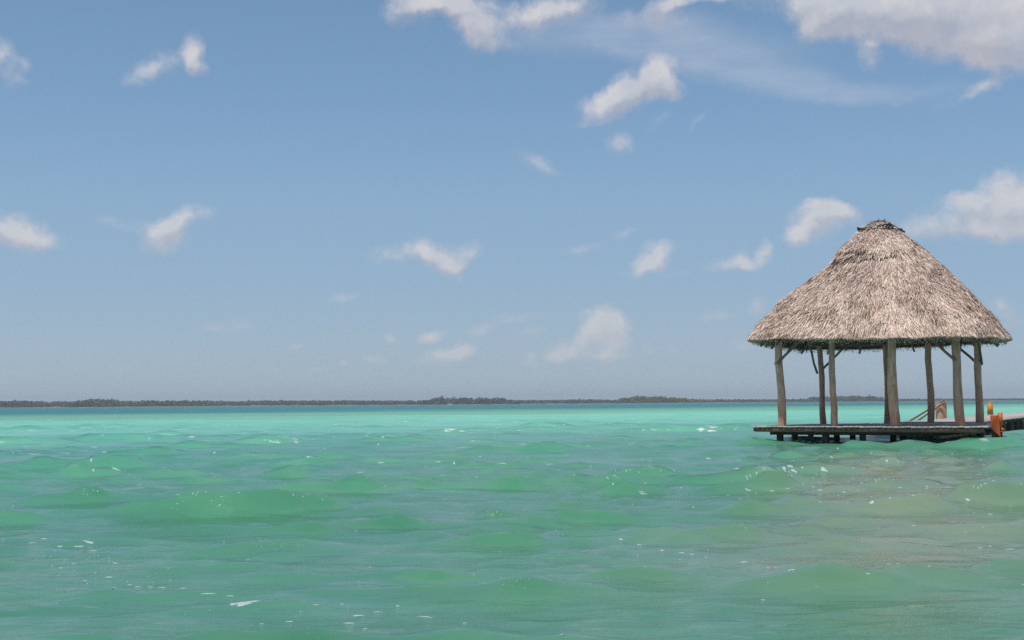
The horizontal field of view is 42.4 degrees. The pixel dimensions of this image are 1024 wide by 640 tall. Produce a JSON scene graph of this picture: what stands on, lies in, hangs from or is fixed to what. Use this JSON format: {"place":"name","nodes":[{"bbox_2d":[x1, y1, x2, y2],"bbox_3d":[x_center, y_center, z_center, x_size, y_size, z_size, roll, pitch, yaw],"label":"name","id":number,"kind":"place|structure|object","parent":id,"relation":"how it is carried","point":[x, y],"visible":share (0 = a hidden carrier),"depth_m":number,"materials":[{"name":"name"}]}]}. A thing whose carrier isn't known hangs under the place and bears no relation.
{"place":"outdoors","nodes":[
{"label":"outdoors","id":0,"kind":"place"},
{"bbox_2d":[0,401,1023,639],"bbox_3d":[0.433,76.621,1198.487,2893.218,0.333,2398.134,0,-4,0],"label":"water","id":1,"kind":"structure","parent":0,"point":[398,501],"depth_m":13.72,"materials":[{"name":"teal liquid"}]},
{"bbox_2d":[230,600,255,605],"bbox_3d":[-1.723,1.823,8.510,0.150,0.021,0.243,-2,-4,27],"label":"foam patch","id":2,"kind":"object","parent":1,"relation":"on","point":[243,603],"visible":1,"depth_m":8.46,"materials":[{"name":"white liquid"}]},
{"bbox_2d":[13,435,1023,634],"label":"foam","id":3,"kind":"object","parent":1,"relation":"on","point":[822,469],"visible":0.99,"depth_m":12.69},
{"bbox_2d":[751,422,1002,443],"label":"wooden deck","id":4,"kind":"structure","parent":1,"relation":"in","point":[904,430],"depth_m":39.19,"materials":[{"name":"grey wood"}]},
{"bbox_2d":[746,218,1012,425],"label":"thatched pavilion","id":5,"kind":"structure","parent":4,"relation":"on","point":[887,287],"depth_m":39.55,"materials":[{"name":"plant"}]},
{"bbox_2d":[901,412,1023,435],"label":"wooden pier","id":6,"kind":"structure","parent":1,"relation":"in","point":[1015,418],"depth_m":52.40,"materials":[{"name":"grey wood"}]},
{"bbox_2d":[906,399,946,421],"bbox_3d":[16.737,4.197,53.789,2.012,1.954,1.323,-2,-4,27],"label":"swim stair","id":7,"kind":"object","parent":6,"relation":"attached to","point":[940,409],"visible":0.47,"depth_m":53.12,"materials":[{"name":"wood"}]},
{"bbox_2d":[990,412,1004,436],"bbox_3d":[13.694,3.728,37.184,0.385,2.245,0.319,-1,-4,17],"label":"mooring post","id":8,"kind":"object","parent":1,"relation":"in","point":[996,422],"visible":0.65,"depth_m":37.10,"materials":[{"name":"orange paint"}]},
{"bbox_2d":[0,400,1023,407],"bbox_3d":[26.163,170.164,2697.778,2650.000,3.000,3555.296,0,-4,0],"label":"shore","id":9,"kind":"structure","parent":0,"point":[445,404],"depth_m":1364.45,"materials":[{"name":"green plant"}]},
{"bbox_2d":[0,400,41,406],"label":"mangrove thicket","id":10,"kind":"object","parent":9,"relation":"on","point":[25,403],"visible":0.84,"depth_m":1241.94,"materials":[{"name":"green plant"}]},
{"bbox_2d":[70,398,127,406],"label":"mangrove thicket","id":11,"kind":"object","parent":9,"relation":"on","point":[99,402],"visible":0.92,"depth_m":1259.88,"materials":[{"name":"green plant"}]},
{"bbox_2d":[129,400,211,406],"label":"mangrove thicket","id":12,"kind":"object","parent":9,"relation":"on","point":[166,403],"visible":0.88,"depth_m":1283.35,"materials":[{"name":"green plant"}]},
{"bbox_2d":[415,396,520,404],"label":"mangrove thicket","id":13,"kind":"object","parent":9,"relation":"on","point":[465,400],"visible":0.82,"depth_m":1393.24,"materials":[{"name":"green plant"}]},
{"bbox_2d":[0,398,1023,407],"bbox_3d":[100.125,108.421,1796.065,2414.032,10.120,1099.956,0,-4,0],"label":"forest","id":14,"kind":"object","parent":9,"relation":"on","point":[258,402],"visible":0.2,"depth_m":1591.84,"materials":[{"name":"green plant"}]},
{"bbox_2d":[607,395,710,402],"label":"mangrove thicket","id":15,"kind":"object","parent":9,"relation":"on","point":[637,399],"visible":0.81,"depth_m":1475.52,"materials":[{"name":"green plant"}]},
{"bbox_2d":[793,394,884,401],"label":"mangrove thicket","id":16,"kind":"object","parent":9,"relation":"on","point":[853,398],"visible":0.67,"depth_m":1561.80,"materials":[{"name":"green plant"}]},
{"bbox_2d":[0,0,1023,402],"label":"sky","id":17,"kind":"structure","parent":0,"point":[216,200],"materials":[{"name":"blue"}]},
{"bbox_2d":[987,402,992,414],"bbox_3d":[23.367,4.322,64.507,0.260,0.610,0.200,-2,-4,27],"label":"mooring post","id":18,"kind":"object","parent":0,"point":[989,408],"visible":1,"depth_m":64.42,"materials":[{"name":"orange paint"}]}
]}

